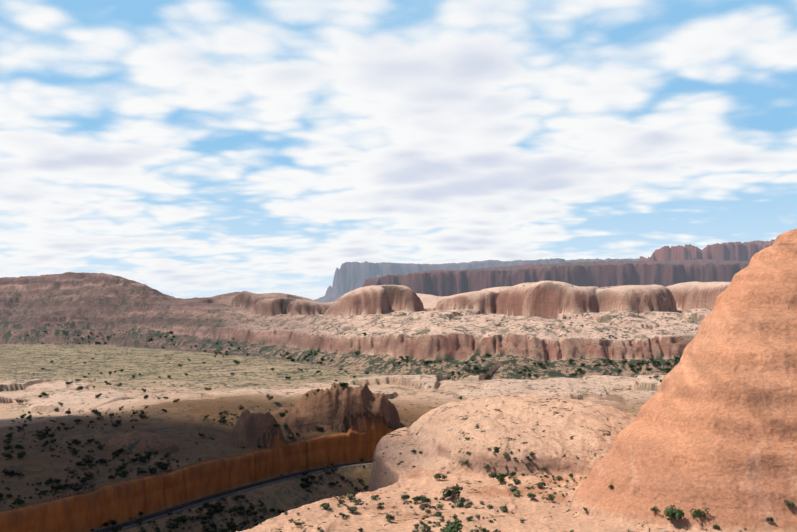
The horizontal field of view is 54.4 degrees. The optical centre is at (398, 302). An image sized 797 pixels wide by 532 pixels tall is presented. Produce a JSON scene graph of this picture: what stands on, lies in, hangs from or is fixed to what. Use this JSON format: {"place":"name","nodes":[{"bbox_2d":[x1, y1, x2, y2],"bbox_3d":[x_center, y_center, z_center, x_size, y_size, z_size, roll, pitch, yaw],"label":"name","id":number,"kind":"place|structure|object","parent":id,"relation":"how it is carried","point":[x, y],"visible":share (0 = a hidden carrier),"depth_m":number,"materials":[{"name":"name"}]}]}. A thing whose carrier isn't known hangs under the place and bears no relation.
{"place":"outdoors","nodes":[
{"label":"outdoors","id":0,"kind":"place"},
{"bbox_2d":[0,272,730,399],"bbox_3d":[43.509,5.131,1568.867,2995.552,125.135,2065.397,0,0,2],"label":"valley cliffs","id":1,"kind":"structure","parent":0,"point":[557,326],"depth_m":852.44,"materials":[{"name":"stone"}]},
{"bbox_2d":[0,228,796,531],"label":"canyon terrain","id":2,"kind":"structure","parent":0,"point":[711,423],"depth_m":275.58,"materials":[{"name":"stone"}]},
{"bbox_2d":[1,452,12,458],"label":"shrub","id":3,"kind":"object","parent":2,"relation":"on","point":[6,455],"visible":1,"depth_m":315.69,"materials":[{"name":"green plant"}]},
{"bbox_2d":[3,437,12,444],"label":"shrub","id":4,"kind":"object","parent":2,"relation":"on","point":[7,440],"visible":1,"depth_m":331.70,"materials":[{"name":"green plant"}]},
{"bbox_2d":[3,445,12,449],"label":"shrub","id":5,"kind":"object","parent":2,"relation":"on","point":[6,447],"visible":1,"depth_m":324.44,"materials":[{"name":"green plant"}]},
{"bbox_2d":[5,470,13,475],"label":"shrub","id":6,"kind":"object","parent":2,"relation":"on","point":[10,472],"visible":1,"depth_m":298.64,"materials":[{"name":"green plant"}]},
{"bbox_2d":[14,497,24,503],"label":"shrub","id":7,"kind":"object","parent":2,"relation":"on","point":[19,500],"visible":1,"depth_m":267.96,"materials":[{"name":"green plant"}]},
{"bbox_2d":[16,444,23,450],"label":"juniper","id":8,"kind":"object","parent":2,"relation":"on","point":[19,447],"visible":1,"depth_m":325.70,"materials":[{"name":"green plant"}]},
{"bbox_2d":[38,392,49,397],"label":"shrub","id":9,"kind":"object","parent":2,"relation":"on","point":[43,394],"visible":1,"depth_m":506.22,"materials":[{"name":"green plant"}]},
{"bbox_2d":[48,484,61,492],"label":"shrub","id":10,"kind":"object","parent":2,"relation":"on","point":[55,487],"visible":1,"depth_m":283.38,"materials":[{"name":"green plant"}]},
{"bbox_2d":[51,478,61,483],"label":"shrub","id":11,"kind":"object","parent":2,"relation":"on","point":[56,481],"visible":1,"depth_m":293.45,"materials":[{"name":"green plant"}]},
{"bbox_2d":[57,484,65,490],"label":"shrub","id":12,"kind":"object","parent":2,"relation":"on","point":[61,487],"visible":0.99,"depth_m":284.54,"materials":[{"name":"green plant"}]},
{"bbox_2d":[68,469,77,474],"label":"juniper","id":13,"kind":"object","parent":2,"relation":"on","point":[72,472],"visible":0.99,"depth_m":302.86,"materials":[{"name":"green plant"}]},
{"bbox_2d":[68,482,81,487],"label":"shrub","id":14,"kind":"object","parent":2,"relation":"on","point":[76,484],"visible":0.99,"depth_m":288.95,"materials":[{"name":"green plant"}]},
{"bbox_2d":[72,439,80,445],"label":"shrub","id":15,"kind":"object","parent":2,"relation":"on","point":[77,442],"visible":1,"depth_m":345.23,"materials":[{"name":"green plant"}]},
{"bbox_2d":[73,485,82,492],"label":"shrub","id":16,"kind":"object","parent":2,"relation":"on","point":[77,488],"visible":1,"depth_m":284.76,"materials":[{"name":"green plant"}]},
{"bbox_2d":[75,462,83,467],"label":"shrub","id":17,"kind":"object","parent":2,"relation":"on","point":[79,464],"visible":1,"depth_m":313.11,"materials":[{"name":"green plant"}]},
{"bbox_2d":[80,476,90,482],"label":"shrub","id":18,"kind":"object","parent":2,"relation":"on","point":[83,480],"visible":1,"depth_m":295.02,"materials":[{"name":"green plant"}]},
{"bbox_2d":[84,458,93,463],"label":"juniper","id":19,"kind":"object","parent":2,"relation":"on","point":[88,461],"visible":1,"depth_m":318.97,"materials":[{"name":"green plant"}]},
{"bbox_2d":[109,525,122,531],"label":"shrub","id":20,"kind":"object","parent":2,"relation":"on","point":[118,527],"visible":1,"depth_m":284.20,"materials":[{"name":"green plant"}]},
{"bbox_2d":[149,468,157,474],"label":"shrub","id":21,"kind":"object","parent":2,"relation":"on","point":[153,471],"visible":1,"depth_m":315.40,"materials":[{"name":"green plant"}]},
{"bbox_2d":[166,524,173,530],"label":"juniper","id":22,"kind":"object","parent":2,"relation":"on","point":[170,526],"visible":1,"depth_m":298.79,"materials":[{"name":"green plant"}]},
{"bbox_2d":[175,517,184,522],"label":"juniper","id":23,"kind":"object","parent":2,"relation":"on","point":[178,519],"visible":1,"depth_m":305.53,"materials":[{"name":"green plant"}]},
{"bbox_2d":[0,405,395,531],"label":"cliff","id":24,"kind":"structure","parent":2,"relation":"on","point":[119,502],"depth_m":331.72,"materials":[{"name":"stone"}]},
{"bbox_2d":[202,525,209,531],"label":"juniper","id":25,"kind":"object","parent":2,"relation":"on","point":[206,529],"visible":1,"depth_m":308.54,"materials":[{"name":"green plant"}]},
{"bbox_2d":[205,508,212,514],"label":"juniper","id":26,"kind":"object","parent":2,"relation":"on","point":[209,511],"visible":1,"depth_m":318.69,"materials":[{"name":"green plant"}]},
{"bbox_2d":[208,523,216,527],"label":"shrub","id":27,"kind":"object","parent":2,"relation":"on","point":[212,525],"visible":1,"depth_m":312.39,"materials":[{"name":"green plant"}]},
{"bbox_2d":[98,461,372,531],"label":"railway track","id":28,"kind":"structure","parent":2,"relation":"on","point":[160,514],"depth_m":339.83,"materials":[{"name":"silver metal"}]},
{"bbox_2d":[230,526,242,531],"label":"shrub","id":29,"kind":"object","parent":2,"relation":"on","point":[234,528],"visible":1,"depth_m":318.20,"materials":[{"name":"green plant"}]},
{"bbox_2d":[231,495,242,501],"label":"shrub","id":30,"kind":"object","parent":2,"relation":"on","point":[237,497],"visible":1,"depth_m":336.66,"materials":[{"name":"green plant"}]},
{"bbox_2d":[237,509,247,516],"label":"shrub","id":31,"kind":"object","parent":2,"relation":"on","point":[241,513],"visible":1,"depth_m":328.97,"materials":[{"name":"green plant"}]},
{"bbox_2d":[293,521,304,526],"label":"shrub","id":32,"kind":"object","parent":2,"relation":"on","point":[297,523],"visible":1,"depth_m":214.88,"materials":[{"name":"green plant"}]},
{"bbox_2d":[319,503,329,508],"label":"brush","id":33,"kind":"object","parent":2,"relation":"on","point":[324,505],"visible":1,"depth_m":230.59,"materials":[{"name":"green plant"}]},
{"bbox_2d":[346,493,354,497],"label":"brush","id":34,"kind":"object","parent":2,"relation":"on","point":[350,495],"visible":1,"depth_m":244.47,"materials":[{"name":"green plant"}]},
{"bbox_2d":[347,506,357,512],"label":"brush","id":35,"kind":"object","parent":2,"relation":"on","point":[353,509],"visible":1,"depth_m":230.25,"materials":[{"name":"green plant"}]},
{"bbox_2d":[352,498,361,503],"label":"brush","id":36,"kind":"object","parent":2,"relation":"on","point":[355,500],"visible":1,"depth_m":239.42,"materials":[{"name":"green plant"}]},
{"bbox_2d":[376,502,384,508],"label":"shrub","id":37,"kind":"object","parent":2,"relation":"on","point":[380,506],"visible":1,"depth_m":236.46,"materials":[{"name":"green plant"}]},
{"bbox_2d":[385,514,395,521],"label":"shrub","id":38,"kind":"object","parent":2,"relation":"on","point":[389,517],"visible":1,"depth_m":220.67,"materials":[{"name":"green plant"}]},
{"bbox_2d":[401,494,409,500],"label":"juniper","id":39,"kind":"object","parent":2,"relation":"on","point":[404,497],"visible":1,"depth_m":243.15,"materials":[{"name":"green plant"}]},
{"bbox_2d":[412,496,420,501],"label":"shrub","id":40,"kind":"object","parent":2,"relation":"on","point":[417,498],"visible":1,"depth_m":241.71,"materials":[{"name":"green plant"}]},
{"bbox_2d":[419,504,426,509],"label":"brush","id":41,"kind":"object","parent":2,"relation":"on","point":[423,506],"visible":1,"depth_m":236.18,"materials":[{"name":"green plant"}]},
{"bbox_2d":[420,524,430,531],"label":"brush","id":42,"kind":"object","parent":2,"relation":"on","point":[426,526],"visible":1,"depth_m":209.98,"materials":[{"name":"green plant"}]},
{"bbox_2d":[420,496,430,504],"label":"shrub","id":43,"kind":"object","parent":2,"relation":"on","point":[425,499],"visible":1,"depth_m":240.13,"materials":[{"name":"green plant"}]},
{"bbox_2d":[433,473,447,479],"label":"shrub","id":44,"kind":"object","parent":2,"relation":"on","point":[438,475],"visible":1,"depth_m":271.54,"materials":[{"name":"green plant"}]},
{"bbox_2d":[441,483,462,499],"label":"juniper","id":45,"kind":"object","parent":2,"relation":"on","point":[452,493],"visible":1,"depth_m":247.22,"materials":[{"name":"green plant"}]},
{"bbox_2d":[442,519,463,531],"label":"juniper","id":46,"kind":"object","parent":2,"relation":"on","point":[454,527],"visible":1,"depth_m":205.09,"materials":[{"name":"green plant"}]},
{"bbox_2d":[496,474,505,482],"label":"shrub","id":47,"kind":"object","parent":2,"relation":"on","point":[500,478],"visible":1,"depth_m":265.26,"materials":[{"name":"green plant"}]},
{"bbox_2d":[506,471,516,476],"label":"shrub","id":48,"kind":"object","parent":2,"relation":"on","point":[512,473],"visible":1,"depth_m":271.36,"materials":[{"name":"green plant"}]},
{"bbox_2d":[513,489,520,495],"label":"brush","id":49,"kind":"object","parent":2,"relation":"on","point":[516,492],"visible":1,"depth_m":251.16,"materials":[{"name":"green plant"}]},
{"bbox_2d":[526,492,535,497],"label":"juniper","id":50,"kind":"object","parent":2,"relation":"on","point":[529,495],"visible":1,"depth_m":246.41,"materials":[{"name":"green plant"}]},
{"bbox_2d":[536,482,545,487],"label":"brush","id":51,"kind":"object","parent":2,"relation":"on","point":[540,484],"visible":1,"depth_m":258.35,"materials":[{"name":"green plant"}]},
{"bbox_2d":[542,494,555,500],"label":"bush","id":52,"kind":"object","parent":2,"relation":"on","point":[551,496],"visible":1,"depth_m":245.29,"materials":[{"name":"green plant"}]},
{"bbox_2d":[650,505,659,512],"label":"bush","id":53,"kind":"object","parent":2,"relation":"on","point":[654,509],"visible":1,"depth_m":217.21,"materials":[{"name":"green plant"}]},
{"bbox_2d":[663,505,684,523],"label":"juniper","id":54,"kind":"object","parent":2,"relation":"on","point":[671,512],"visible":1,"depth_m":212.23,"materials":[{"name":"green plant"}]},
{"bbox_2d":[689,506,709,520],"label":"juniper","id":55,"kind":"object","parent":2,"relation":"on","point":[700,512],"visible":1,"depth_m":211.66,"materials":[{"name":"green plant"}]},
{"bbox_2d":[784,500,794,508],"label":"bush","id":56,"kind":"object","parent":2,"relation":"on","point":[791,504],"visible":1,"depth_m":210.84,"materials":[{"name":"green plant"}]},
{"bbox_2d":[0,0,796,299],"label":"sky","id":57,"kind":"structure","parent":0,"point":[184,149],"materials":[{"name":"white"}]},
{"bbox_2d":[313,239,774,302],"bbox_3d":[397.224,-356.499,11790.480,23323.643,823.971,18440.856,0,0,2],"label":"mesas","id":58,"kind":"structure","parent":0,"point":[665,266],"depth_m":4572.16,"materials":[{"name":"stone"}]}
]}

